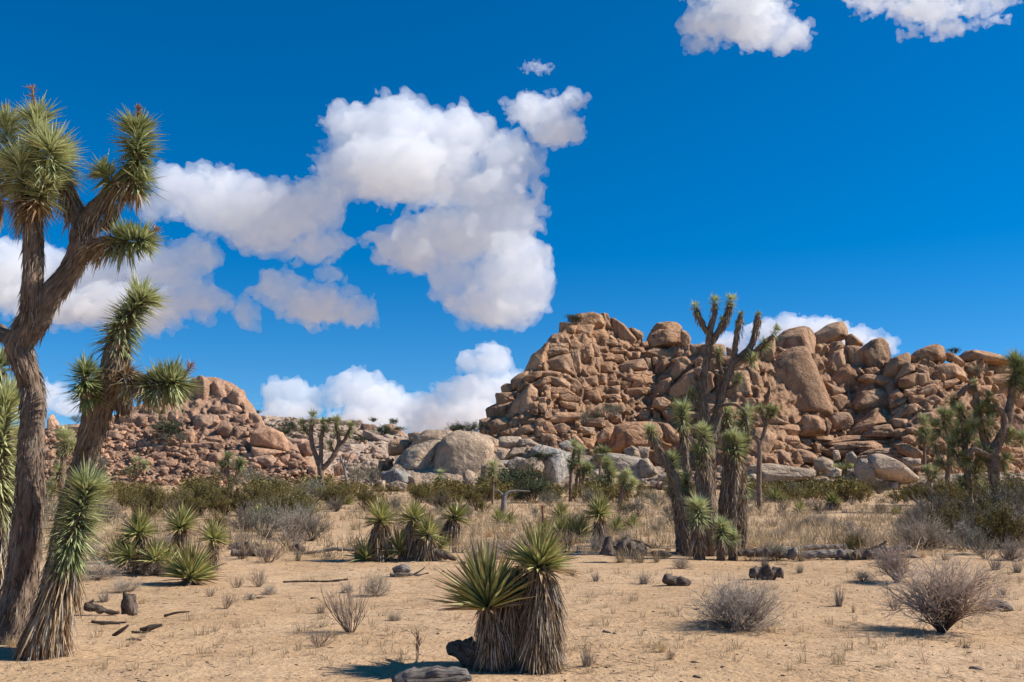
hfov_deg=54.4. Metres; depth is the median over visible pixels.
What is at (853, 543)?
olive bush
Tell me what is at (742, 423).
joshua tree
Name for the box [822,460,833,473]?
boulder
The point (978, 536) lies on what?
dark bush
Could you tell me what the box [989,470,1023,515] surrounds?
dark bush
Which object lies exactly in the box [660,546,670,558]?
grass tuft
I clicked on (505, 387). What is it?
boulder
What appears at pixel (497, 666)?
dry bush
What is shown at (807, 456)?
boulder
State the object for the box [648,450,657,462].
boulder
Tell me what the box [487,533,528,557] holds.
dry bush
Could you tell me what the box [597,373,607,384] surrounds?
boulder
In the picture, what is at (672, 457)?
joshua tree
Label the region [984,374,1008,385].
boulder
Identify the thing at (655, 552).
log
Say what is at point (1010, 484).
olive bush
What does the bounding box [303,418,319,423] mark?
boulder
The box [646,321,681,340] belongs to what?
boulder
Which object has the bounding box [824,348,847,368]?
boulder
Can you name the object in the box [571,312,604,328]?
boulder
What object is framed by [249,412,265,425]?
boulder
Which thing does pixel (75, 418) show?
scrub bush
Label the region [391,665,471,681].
log
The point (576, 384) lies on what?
boulder
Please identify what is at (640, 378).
boulder
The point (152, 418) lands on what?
boulder
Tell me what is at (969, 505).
olive bush
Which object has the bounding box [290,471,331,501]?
scrub bush
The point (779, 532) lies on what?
dry bush
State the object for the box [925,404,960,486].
joshua tree
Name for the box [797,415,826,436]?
boulder
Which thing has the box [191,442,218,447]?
boulder
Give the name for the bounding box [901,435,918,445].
boulder
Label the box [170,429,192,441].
scrub bush
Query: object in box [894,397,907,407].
boulder
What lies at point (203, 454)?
boulder
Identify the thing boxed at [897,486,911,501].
olive bush
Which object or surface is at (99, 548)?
dry bush
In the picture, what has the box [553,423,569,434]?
boulder
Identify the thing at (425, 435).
boulder
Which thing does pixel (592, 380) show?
boulder
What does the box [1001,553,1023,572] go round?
grass tuft
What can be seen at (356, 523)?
grass tuft
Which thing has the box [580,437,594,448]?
boulder
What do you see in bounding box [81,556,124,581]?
dry bush
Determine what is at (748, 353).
joshua tree
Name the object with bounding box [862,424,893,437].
boulder
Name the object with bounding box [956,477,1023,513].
scrub bush
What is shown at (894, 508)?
dry bush
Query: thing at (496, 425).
boulder
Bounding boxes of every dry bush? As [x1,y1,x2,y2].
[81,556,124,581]
[82,535,114,560]
[92,544,135,571]
[106,572,143,592]
[136,556,169,575]
[151,532,173,545]
[163,498,177,514]
[204,587,218,596]
[221,591,236,608]
[228,576,244,587]
[231,539,260,558]
[244,591,256,599]
[248,567,268,586]
[254,544,287,562]
[255,583,277,594]
[259,494,326,540]
[270,528,314,548]
[302,626,338,646]
[318,577,369,632]
[337,584,358,592]
[359,568,395,597]
[384,610,402,620]
[433,513,446,530]
[457,532,503,561]
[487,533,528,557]
[487,658,504,672]
[552,528,575,547]
[616,528,636,540]
[627,549,644,561]
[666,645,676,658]
[668,554,694,569]
[673,565,797,635]
[747,504,756,512]
[751,538,787,557]
[765,517,780,526]
[765,524,794,539]
[772,498,791,511]
[777,507,791,518]
[805,499,814,506]
[807,511,837,525]
[836,513,861,530]
[837,521,888,544]
[850,566,875,581]
[860,534,875,547]
[862,545,1020,640]
[866,537,922,582]
[878,499,968,549]
[885,592,902,610]
[886,502,904,514]
[898,508,927,527]
[946,512,978,535]
[947,522,987,544]
[951,499,1023,547]
[968,545,995,558]
[984,534,1023,560]
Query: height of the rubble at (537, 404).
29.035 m
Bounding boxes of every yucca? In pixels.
[94,534,127,563]
[106,504,177,573]
[138,535,180,575]
[156,535,230,585]
[160,502,202,556]
[196,517,234,569]
[245,502,266,520]
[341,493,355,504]
[343,491,404,561]
[374,496,455,561]
[422,514,585,675]
[438,494,475,545]
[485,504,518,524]
[532,502,552,531]
[546,498,573,518]
[546,511,593,541]
[576,511,594,525]
[581,490,616,540]
[607,512,628,533]
[623,510,643,527]
[764,484,790,502]
[787,497,810,513]
[822,489,844,510]
[890,506,900,514]
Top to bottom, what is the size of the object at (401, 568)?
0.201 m
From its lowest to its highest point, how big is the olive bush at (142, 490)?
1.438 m
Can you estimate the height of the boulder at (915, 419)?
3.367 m
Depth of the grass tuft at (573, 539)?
23.62 m
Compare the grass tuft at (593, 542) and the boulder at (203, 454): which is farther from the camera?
the boulder at (203, 454)
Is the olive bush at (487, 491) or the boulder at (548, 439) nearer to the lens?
the olive bush at (487, 491)
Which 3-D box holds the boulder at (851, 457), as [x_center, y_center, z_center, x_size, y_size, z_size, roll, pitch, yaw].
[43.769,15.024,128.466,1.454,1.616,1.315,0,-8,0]
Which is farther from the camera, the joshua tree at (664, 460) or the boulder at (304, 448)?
the boulder at (304, 448)
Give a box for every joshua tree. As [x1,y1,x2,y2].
[0,83,173,644]
[0,347,51,598]
[10,453,118,661]
[35,268,210,602]
[45,424,79,502]
[125,453,149,481]
[217,451,248,496]
[295,408,355,484]
[339,452,351,481]
[434,467,445,487]
[483,457,500,504]
[563,437,587,501]
[573,459,596,497]
[589,442,612,474]
[593,453,620,498]
[613,466,640,504]
[640,420,692,556]
[659,449,682,554]
[665,472,684,555]
[667,394,695,527]
[679,469,694,508]
[681,489,714,559]
[684,291,780,495]
[688,440,708,556]
[689,419,719,556]
[706,512,735,560]
[717,399,738,515]
[717,430,736,553]
[718,422,751,550]
[723,522,745,560]
[734,404,756,443]
[737,428,753,550]
[739,400,781,510]
[742,475,752,549]
[810,467,824,476]
[824,463,848,475]
[836,458,853,475]
[913,411,934,471]
[921,461,943,488]
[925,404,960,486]
[940,400,991,502]
[942,344,1023,507]
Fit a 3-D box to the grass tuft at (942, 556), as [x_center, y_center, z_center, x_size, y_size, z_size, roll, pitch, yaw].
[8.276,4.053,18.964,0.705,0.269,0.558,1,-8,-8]
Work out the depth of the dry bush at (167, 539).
22.88 m
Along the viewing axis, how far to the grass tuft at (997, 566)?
16.95 m
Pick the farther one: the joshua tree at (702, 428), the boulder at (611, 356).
the boulder at (611, 356)
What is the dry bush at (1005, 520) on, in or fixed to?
on the ground at (754, 666)
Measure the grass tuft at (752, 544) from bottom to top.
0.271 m
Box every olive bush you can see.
[91,488,119,511]
[111,488,142,509]
[118,479,176,511]
[128,496,165,517]
[132,485,156,498]
[161,490,178,513]
[164,488,210,516]
[170,474,223,515]
[186,472,225,507]
[190,468,255,514]
[199,488,236,514]
[201,510,230,528]
[224,491,246,514]
[230,477,282,510]
[251,478,288,502]
[255,481,327,524]
[278,485,317,510]
[316,476,355,506]
[346,482,387,509]
[408,481,431,502]
[423,486,458,506]
[457,485,485,504]
[470,496,491,513]
[473,479,496,501]
[615,499,635,512]
[803,477,824,490]
[836,532,865,550]
[852,488,869,502]
[897,476,933,502]
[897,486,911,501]
[910,472,963,510]
[920,499,970,532]
[927,517,962,545]
[930,476,963,503]
[938,485,999,519]
[960,473,989,505]
[963,467,1023,508]
[967,491,1023,548]
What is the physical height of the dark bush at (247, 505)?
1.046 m
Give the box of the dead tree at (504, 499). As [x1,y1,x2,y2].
[494,490,529,514]
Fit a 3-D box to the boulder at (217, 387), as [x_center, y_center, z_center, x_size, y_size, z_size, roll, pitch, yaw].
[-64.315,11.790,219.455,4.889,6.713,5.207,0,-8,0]
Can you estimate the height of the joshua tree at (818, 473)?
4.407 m
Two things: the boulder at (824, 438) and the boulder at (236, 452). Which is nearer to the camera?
the boulder at (824, 438)
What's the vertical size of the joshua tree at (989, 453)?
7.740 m
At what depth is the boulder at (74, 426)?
204.67 m
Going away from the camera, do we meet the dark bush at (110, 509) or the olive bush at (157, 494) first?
the dark bush at (110, 509)
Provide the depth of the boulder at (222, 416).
208.23 m
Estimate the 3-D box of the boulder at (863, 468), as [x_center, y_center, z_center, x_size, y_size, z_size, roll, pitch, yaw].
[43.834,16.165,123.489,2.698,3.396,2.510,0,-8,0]
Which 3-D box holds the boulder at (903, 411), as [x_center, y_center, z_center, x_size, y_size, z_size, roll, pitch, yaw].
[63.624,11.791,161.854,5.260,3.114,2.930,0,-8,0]
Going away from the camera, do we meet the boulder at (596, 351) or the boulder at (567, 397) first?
the boulder at (567, 397)
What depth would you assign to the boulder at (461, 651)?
8.47 m
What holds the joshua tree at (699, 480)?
on the ground at (754, 666)
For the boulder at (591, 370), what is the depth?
169.39 m
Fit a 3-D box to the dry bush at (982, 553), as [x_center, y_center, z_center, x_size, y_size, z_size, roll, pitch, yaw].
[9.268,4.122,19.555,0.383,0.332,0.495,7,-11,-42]
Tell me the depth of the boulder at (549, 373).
165.27 m
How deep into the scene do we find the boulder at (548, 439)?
152.27 m
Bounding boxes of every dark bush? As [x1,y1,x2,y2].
[89,495,126,522]
[220,502,271,533]
[235,495,266,519]
[250,491,288,523]
[281,510,332,540]
[321,495,348,511]
[424,489,453,508]
[655,503,672,516]
[803,498,831,513]
[865,473,894,493]
[871,502,886,513]
[899,501,925,519]
[902,501,937,519]
[906,480,964,524]
[954,493,1021,543]
[964,531,993,545]
[985,496,1023,525]
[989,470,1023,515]
[996,511,1023,543]
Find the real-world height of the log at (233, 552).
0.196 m
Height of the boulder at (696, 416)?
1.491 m
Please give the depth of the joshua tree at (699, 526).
19.57 m
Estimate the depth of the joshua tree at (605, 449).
110.95 m
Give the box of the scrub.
[46,469,1023,502]
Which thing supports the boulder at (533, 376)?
on the hill at (783, 397)
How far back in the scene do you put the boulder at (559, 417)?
156.90 m
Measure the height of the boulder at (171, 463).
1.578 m
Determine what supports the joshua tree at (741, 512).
on the ground at (754, 666)
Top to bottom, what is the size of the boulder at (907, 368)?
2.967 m
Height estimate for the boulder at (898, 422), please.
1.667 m
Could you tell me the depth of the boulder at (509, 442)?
131.58 m
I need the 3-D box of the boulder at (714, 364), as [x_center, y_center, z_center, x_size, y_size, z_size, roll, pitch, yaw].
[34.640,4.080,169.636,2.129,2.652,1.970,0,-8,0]
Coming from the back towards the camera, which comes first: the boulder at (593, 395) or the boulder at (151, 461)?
the boulder at (151, 461)
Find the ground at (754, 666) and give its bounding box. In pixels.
[0,484,1023,681]
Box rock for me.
[979,599,1013,610]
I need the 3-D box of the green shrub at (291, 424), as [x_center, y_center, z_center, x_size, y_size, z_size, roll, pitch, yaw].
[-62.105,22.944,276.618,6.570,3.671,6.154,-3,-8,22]
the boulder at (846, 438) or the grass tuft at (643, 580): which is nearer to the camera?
the grass tuft at (643, 580)
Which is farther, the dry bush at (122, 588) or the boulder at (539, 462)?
the boulder at (539, 462)
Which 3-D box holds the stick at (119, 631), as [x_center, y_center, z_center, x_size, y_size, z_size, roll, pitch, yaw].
[-3.958,2.927,10.060,0.166,0.118,0.043,0,-8,0]
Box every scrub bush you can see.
[44,493,56,523]
[67,415,79,421]
[96,457,109,467]
[155,432,175,441]
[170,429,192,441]
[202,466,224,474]
[225,459,266,486]
[241,497,298,535]
[262,471,298,490]
[287,497,325,527]
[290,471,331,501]
[334,460,368,484]
[354,459,380,487]
[363,457,390,484]
[387,493,410,510]
[429,507,444,511]
[461,505,480,518]
[463,420,484,432]
[527,505,541,517]
[536,490,561,505]
[565,511,580,522]
[577,411,594,424]
[580,488,602,503]
[585,401,623,419]
[611,404,623,413]
[621,497,659,516]
[632,487,651,500]
[642,488,669,507]
[646,523,664,533]
[662,511,674,528]
[747,489,771,506]
[766,540,789,560]
[783,478,805,498]
[795,516,816,525]
[891,516,909,527]
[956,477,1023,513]
[957,524,998,554]
[967,363,994,375]
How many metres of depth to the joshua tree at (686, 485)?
21.21 m
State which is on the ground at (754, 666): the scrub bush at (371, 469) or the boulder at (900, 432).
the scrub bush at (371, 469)
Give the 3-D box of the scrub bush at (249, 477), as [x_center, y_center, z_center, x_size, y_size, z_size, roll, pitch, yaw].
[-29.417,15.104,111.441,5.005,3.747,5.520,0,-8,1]
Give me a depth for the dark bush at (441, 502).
48.15 m
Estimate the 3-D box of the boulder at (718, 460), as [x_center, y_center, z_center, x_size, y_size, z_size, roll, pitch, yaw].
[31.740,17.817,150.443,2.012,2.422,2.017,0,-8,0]
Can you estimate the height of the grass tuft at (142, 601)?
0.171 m
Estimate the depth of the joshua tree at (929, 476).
110.68 m
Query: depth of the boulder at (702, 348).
174.60 m
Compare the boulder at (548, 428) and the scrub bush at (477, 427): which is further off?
the scrub bush at (477, 427)
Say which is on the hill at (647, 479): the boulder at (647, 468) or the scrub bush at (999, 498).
the boulder at (647, 468)
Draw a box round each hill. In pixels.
[10,388,342,485]
[261,415,408,483]
[385,453,505,490]
[493,321,1023,476]
[509,447,1023,489]
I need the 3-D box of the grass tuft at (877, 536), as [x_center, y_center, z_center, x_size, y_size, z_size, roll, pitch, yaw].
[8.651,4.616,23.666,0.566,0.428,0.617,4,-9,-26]
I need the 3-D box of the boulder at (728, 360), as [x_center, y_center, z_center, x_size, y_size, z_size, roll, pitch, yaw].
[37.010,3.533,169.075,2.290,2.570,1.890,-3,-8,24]
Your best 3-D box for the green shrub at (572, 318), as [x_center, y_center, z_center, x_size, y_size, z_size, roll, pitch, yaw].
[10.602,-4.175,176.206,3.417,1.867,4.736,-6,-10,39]
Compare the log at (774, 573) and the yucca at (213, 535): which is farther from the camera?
the yucca at (213, 535)
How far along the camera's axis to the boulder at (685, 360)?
174.00 m
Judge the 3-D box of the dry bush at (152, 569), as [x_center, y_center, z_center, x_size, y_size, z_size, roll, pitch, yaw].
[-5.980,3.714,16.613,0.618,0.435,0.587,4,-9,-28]
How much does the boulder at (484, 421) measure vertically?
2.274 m
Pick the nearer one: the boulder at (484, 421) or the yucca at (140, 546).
the yucca at (140, 546)
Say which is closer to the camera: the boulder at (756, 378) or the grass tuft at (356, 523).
the grass tuft at (356, 523)
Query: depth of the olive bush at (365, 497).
45.82 m
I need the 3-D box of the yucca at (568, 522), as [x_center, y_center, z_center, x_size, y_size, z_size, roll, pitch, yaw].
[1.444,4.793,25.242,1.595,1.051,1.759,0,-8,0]
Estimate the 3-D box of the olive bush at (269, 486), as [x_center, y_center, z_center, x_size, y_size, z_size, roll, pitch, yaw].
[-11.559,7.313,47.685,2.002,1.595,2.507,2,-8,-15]
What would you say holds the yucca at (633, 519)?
on the ground at (754, 666)
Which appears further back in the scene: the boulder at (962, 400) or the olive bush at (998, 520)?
the boulder at (962, 400)
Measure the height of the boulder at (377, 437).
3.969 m
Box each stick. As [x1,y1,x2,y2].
[91,620,120,624]
[112,625,128,635]
[131,631,148,633]
[140,623,161,630]
[164,611,189,616]
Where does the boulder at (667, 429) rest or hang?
on the hill at (783, 397)
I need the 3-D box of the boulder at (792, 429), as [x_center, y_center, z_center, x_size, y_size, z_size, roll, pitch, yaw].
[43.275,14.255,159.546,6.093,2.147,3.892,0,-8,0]
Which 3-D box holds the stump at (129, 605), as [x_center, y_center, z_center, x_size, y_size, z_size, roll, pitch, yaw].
[-4.253,2.918,11.082,0.189,0.254,0.251,4,-9,-29]
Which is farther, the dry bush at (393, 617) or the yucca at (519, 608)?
the dry bush at (393, 617)
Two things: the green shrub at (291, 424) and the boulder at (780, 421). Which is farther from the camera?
the green shrub at (291, 424)
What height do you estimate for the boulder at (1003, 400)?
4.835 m
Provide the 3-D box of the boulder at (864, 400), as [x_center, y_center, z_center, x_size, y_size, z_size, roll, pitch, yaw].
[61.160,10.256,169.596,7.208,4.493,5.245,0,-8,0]
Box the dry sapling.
[398,627,425,659]
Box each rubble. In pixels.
[8,413,316,485]
[261,415,393,483]
[379,456,508,491]
[479,335,1023,474]
[511,446,1023,489]
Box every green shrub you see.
[113,465,140,477]
[147,417,191,435]
[272,425,298,437]
[278,420,298,429]
[352,435,366,441]
[370,423,396,434]
[389,417,397,423]
[395,426,407,430]
[444,421,478,430]
[470,462,520,486]
[475,451,557,497]
[507,473,563,502]
[526,450,564,459]
[563,313,583,321]
[945,346,960,353]
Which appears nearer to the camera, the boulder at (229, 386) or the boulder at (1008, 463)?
the boulder at (1008, 463)
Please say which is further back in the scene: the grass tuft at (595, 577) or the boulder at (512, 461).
the boulder at (512, 461)
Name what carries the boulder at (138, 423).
on the hill at (200, 406)
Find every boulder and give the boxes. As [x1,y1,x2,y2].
[45,449,55,458]
[46,414,58,429]
[67,424,78,430]
[98,453,109,461]
[107,431,124,438]
[114,414,147,422]
[114,442,125,449]
[135,418,148,425]
[139,458,153,465]
[148,413,159,421]
[151,452,166,460]
[157,459,177,466]
[160,441,180,445]
[168,409,178,421]
[176,417,187,426]
[183,432,195,441]
[184,390,193,398]
[186,454,198,461]
[190,377,221,390]
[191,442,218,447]
[193,375,210,400]
[193,414,219,430]
[196,449,209,460]
[205,435,221,441]
[208,452,224,462]
[211,379,226,397]
[211,405,227,413]
[212,444,226,450]
[216,422,233,437]
[218,414,231,420]
[223,380,249,404]
[225,450,240,455]
[227,388,247,405]
[227,404,242,412]
[234,414,247,423]
[234,426,247,438]
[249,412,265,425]
[250,426,288,450]
[251,446,285,457]
[253,413,264,424]
[254,455,276,467]
[263,421,276,425]
[279,454,289,464]
[287,438,306,443]
[292,434,313,438]
[297,442,316,456]
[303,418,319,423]
[323,437,336,449]
[333,463,343,475]
[339,443,364,452]
[342,454,354,459]
[361,423,375,430]
[363,430,382,440]
[371,434,393,441]
[374,450,386,455]
[378,460,392,470]
[380,468,411,483]
[382,424,407,435]
[388,439,411,455]
[389,480,406,490]
[391,440,440,469]
[408,432,420,441]
[408,475,419,486]
[409,430,451,446]
[433,430,493,474]
[446,636,481,668]
[462,469,477,486]
[479,417,495,428]
[480,463,488,479]
[484,434,498,451]
[485,402,510,417]
[488,417,509,434]
[494,451,506,459]
[495,394,516,403]
[496,392,516,400]
[497,447,509,455]
[498,436,521,449]
[501,383,512,391]
[505,447,525,459]
[506,457,525,469]
[507,384,538,417]
[510,371,527,391]
[516,424,535,435]
[516,457,543,472]
[517,419,527,425]
[517,439,539,446]
[517,452,530,458]
[519,435,540,441]
[524,342,549,371]
[524,371,542,382]
[530,445,570,482]
[533,376,550,386]
[534,418,546,426]
[541,433,558,445]
[542,370,560,377]
[543,425,556,433]
[544,343,568,356]
[546,353,573,376]
[547,332,570,343]
[548,412,583,424]
[550,376,570,389]
[551,387,575,395]
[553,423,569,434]
[558,393,581,403]
[558,400,578,409]
[559,322,576,333]
[559,440,586,454]
[569,339,583,350]
[569,378,581,393]
[570,348,581,376]
[570,434,582,444]
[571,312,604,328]
[576,324,594,337]
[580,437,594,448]
[581,343,593,362]
[581,427,594,435]
[583,417,605,426]
[584,375,597,386]
[584,389,601,401]
[586,366,599,375]
[586,449,598,455]
[592,329,608,342]
[592,345,600,356]
[592,453,641,476]
[595,357,599,372]
[596,426,613,442]
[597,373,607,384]
[600,361,612,372]
[601,313,611,328]
[602,353,614,360]
[603,385,620,393]
[604,421,663,452]
[605,402,618,412]
[606,340,618,346]
[606,394,621,402]
[609,347,629,354]
[610,318,636,343]
[613,354,624,363]
[617,371,656,388]
[618,358,649,371]
[623,445,639,456]
[624,393,648,401]
[625,387,649,394]
[629,327,643,340]
[630,351,641,358]
[631,347,644,351]
[637,446,649,458]
[639,458,657,476]
[641,349,674,357]
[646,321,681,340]
[647,328,682,348]
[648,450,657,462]
[652,397,670,410]
[654,357,673,375]
[656,377,670,394]
[657,422,680,444]
[661,441,680,453]
[662,409,674,421]
[667,369,696,399]
[670,361,687,381]
[671,356,691,364]
[675,456,681,466]
[680,330,690,346]
[685,411,699,419]
[689,343,702,355]
[689,437,697,451]
[693,366,701,379]
[695,362,702,367]
[700,344,705,353]
[706,371,715,393]
[710,358,717,369]
[712,344,724,354]
[716,451,722,464]
[717,435,722,449]
[723,355,730,364]
[729,370,753,396]
[734,361,759,374]
[743,397,759,413]
[744,463,815,483]
[746,366,763,386]
[750,427,776,452]
[753,411,763,426]
[757,338,775,361]
[762,454,778,463]
[763,385,771,404]
[768,417,789,424]
[769,424,800,435]
[771,346,833,418]
[772,440,783,450]
[774,449,790,461]
[775,326,815,354]
[785,435,800,445]
[793,443,811,449]
[796,449,817,462]
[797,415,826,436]
[800,438,812,445]
[807,435,833,441]
[813,456,831,470]
[814,321,847,344]
[821,440,888,457]
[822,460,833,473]
[823,435,884,445]
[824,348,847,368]
[824,381,847,395]
[824,420,831,435]
[825,341,844,356]
[826,467,841,479]
[828,412,853,430]
[830,364,857,384]
[830,394,847,410]
[844,345,862,364]
[845,334,863,346]
[845,451,856,463]
[848,413,889,434]
[849,407,888,429]
[852,388,887,411]
[854,458,875,482]
[856,383,879,393]
[856,448,907,461]
[858,374,893,386]
[859,337,890,366]
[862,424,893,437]
[864,367,881,373]
[868,453,918,484]
[882,352,910,376]
[888,389,902,399]
[888,404,918,422]
[891,403,907,415]
[891,418,907,427]
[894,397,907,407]
[894,428,906,438]
[894,443,922,458]
[895,362,916,378]
[898,372,918,388]
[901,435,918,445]
[907,403,920,414]
[908,395,924,403]
[908,409,940,422]
[911,344,946,362]
[915,383,940,395]
[916,367,929,379]
[917,372,929,386]
[923,394,943,404]
[933,363,966,380]
[938,441,946,449]
[943,378,959,388]
[946,352,964,365]
[952,385,963,390]
[954,399,966,410]
[959,350,1009,365]
[978,385,991,395]
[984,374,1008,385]
[992,365,1009,373]
[996,393,1006,410]
[998,386,1007,396]
[999,454,1010,469]
[1011,413,1023,438]
[1015,395,1023,407]
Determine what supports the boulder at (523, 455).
on the hill at (647, 479)
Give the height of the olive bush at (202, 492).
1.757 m
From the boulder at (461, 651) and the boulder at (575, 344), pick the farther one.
the boulder at (575, 344)
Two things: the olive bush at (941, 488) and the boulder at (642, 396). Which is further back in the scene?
the boulder at (642, 396)
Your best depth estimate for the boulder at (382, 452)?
253.12 m
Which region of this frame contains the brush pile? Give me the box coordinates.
[613,535,651,555]
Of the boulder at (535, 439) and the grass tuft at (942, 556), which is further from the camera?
the boulder at (535, 439)
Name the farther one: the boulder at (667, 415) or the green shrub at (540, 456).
the boulder at (667, 415)
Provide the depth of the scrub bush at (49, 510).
32.77 m
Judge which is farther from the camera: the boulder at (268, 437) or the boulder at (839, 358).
the boulder at (268, 437)
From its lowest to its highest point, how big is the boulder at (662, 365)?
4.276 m
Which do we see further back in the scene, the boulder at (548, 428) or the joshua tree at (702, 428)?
the boulder at (548, 428)
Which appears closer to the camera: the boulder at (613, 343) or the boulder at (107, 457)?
the boulder at (613, 343)
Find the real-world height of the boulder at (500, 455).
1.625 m
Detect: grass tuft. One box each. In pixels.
[1,634,18,646]
[90,588,112,601]
[138,593,148,603]
[258,524,278,537]
[286,546,306,560]
[310,599,326,613]
[340,538,363,557]
[349,518,362,527]
[482,523,494,537]
[497,548,507,561]
[563,526,579,544]
[573,642,602,667]
[579,532,604,550]
[581,528,605,542]
[588,571,601,581]
[604,545,630,562]
[631,548,649,562]
[631,567,657,583]
[651,548,662,562]
[657,637,668,652]
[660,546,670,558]
[746,538,755,547]
[757,553,775,566]
[794,562,806,572]
[798,545,817,560]
[828,580,852,606]
[871,529,885,543]
[916,545,927,557]
[940,549,953,559]
[984,554,1011,569]
[993,583,1011,597]
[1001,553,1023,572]
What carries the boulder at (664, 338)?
on the hill at (783, 397)
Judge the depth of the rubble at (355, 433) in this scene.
267.68 m
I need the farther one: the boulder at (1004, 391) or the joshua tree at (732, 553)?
the boulder at (1004, 391)
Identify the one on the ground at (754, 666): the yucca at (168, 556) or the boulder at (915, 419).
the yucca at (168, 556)
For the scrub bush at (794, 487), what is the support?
on the ground at (754, 666)
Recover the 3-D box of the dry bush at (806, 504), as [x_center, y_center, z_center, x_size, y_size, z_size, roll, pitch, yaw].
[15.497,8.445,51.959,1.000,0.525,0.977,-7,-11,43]
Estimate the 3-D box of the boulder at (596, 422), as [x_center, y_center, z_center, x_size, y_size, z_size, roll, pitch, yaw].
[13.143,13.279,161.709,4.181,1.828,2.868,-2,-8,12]
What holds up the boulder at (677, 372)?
on the hill at (783, 397)
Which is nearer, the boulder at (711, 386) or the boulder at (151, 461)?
the boulder at (711, 386)
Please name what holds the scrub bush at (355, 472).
on the ground at (754, 666)
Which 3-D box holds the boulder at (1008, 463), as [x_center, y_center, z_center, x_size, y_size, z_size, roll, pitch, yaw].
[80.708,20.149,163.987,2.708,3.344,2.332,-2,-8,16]
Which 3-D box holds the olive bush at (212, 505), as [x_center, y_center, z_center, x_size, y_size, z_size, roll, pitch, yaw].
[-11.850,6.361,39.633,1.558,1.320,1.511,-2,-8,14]
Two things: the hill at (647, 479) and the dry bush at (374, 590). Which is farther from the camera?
the hill at (647, 479)
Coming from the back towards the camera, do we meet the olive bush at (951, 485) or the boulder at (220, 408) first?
the boulder at (220, 408)
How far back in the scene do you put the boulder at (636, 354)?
178.76 m
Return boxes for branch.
[83,599,119,614]
[283,578,347,582]
[294,547,354,554]
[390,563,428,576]
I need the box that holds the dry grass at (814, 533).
[6,488,1023,673]
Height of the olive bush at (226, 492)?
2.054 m
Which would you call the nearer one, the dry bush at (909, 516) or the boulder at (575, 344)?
the dry bush at (909, 516)
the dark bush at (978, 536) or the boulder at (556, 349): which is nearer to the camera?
the dark bush at (978, 536)
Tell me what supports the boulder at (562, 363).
on the hill at (783, 397)
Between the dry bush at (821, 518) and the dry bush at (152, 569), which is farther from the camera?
the dry bush at (821, 518)
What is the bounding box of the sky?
[0,0,1023,434]
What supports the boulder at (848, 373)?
on the hill at (783, 397)
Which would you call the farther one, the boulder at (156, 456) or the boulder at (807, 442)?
the boulder at (156, 456)
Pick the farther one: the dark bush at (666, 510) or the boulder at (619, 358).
the boulder at (619, 358)
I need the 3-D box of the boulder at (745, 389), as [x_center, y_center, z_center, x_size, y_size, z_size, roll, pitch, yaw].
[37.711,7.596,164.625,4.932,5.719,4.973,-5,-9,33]
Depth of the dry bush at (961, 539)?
23.14 m
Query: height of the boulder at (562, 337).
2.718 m
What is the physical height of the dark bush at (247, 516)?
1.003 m
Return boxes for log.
[228,541,265,549]
[230,549,249,555]
[249,548,273,555]
[289,544,304,551]
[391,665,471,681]
[435,549,456,560]
[652,550,671,556]
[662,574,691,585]
[738,547,789,559]
[749,564,783,579]
[782,544,863,551]
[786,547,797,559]
[797,548,854,559]
[852,540,916,559]
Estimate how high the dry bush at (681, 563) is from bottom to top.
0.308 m
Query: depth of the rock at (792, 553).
18.80 m
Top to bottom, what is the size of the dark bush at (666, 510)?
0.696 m
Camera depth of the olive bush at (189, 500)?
37.09 m
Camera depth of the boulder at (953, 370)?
169.03 m
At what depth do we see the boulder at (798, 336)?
178.64 m
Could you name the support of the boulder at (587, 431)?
on the hill at (783, 397)
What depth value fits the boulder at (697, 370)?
169.21 m
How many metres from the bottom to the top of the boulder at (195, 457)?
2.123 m
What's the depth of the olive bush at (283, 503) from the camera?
32.42 m
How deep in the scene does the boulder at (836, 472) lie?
124.78 m
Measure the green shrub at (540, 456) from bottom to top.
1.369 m
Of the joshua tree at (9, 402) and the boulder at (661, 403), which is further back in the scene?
the boulder at (661, 403)
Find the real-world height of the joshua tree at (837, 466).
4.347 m
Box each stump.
[121,592,137,615]
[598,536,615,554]
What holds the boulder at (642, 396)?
on the hill at (783, 397)
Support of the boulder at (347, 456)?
on the hill at (382, 444)
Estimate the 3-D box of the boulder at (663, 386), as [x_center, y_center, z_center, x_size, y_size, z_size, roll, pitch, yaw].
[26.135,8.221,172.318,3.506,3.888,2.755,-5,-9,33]
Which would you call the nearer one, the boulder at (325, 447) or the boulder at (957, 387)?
the boulder at (957, 387)
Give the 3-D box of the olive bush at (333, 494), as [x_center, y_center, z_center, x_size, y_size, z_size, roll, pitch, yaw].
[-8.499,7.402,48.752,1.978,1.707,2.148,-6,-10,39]
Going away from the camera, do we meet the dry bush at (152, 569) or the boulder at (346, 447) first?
the dry bush at (152, 569)
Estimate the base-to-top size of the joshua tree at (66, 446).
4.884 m
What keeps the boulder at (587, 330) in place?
on the hill at (783, 397)

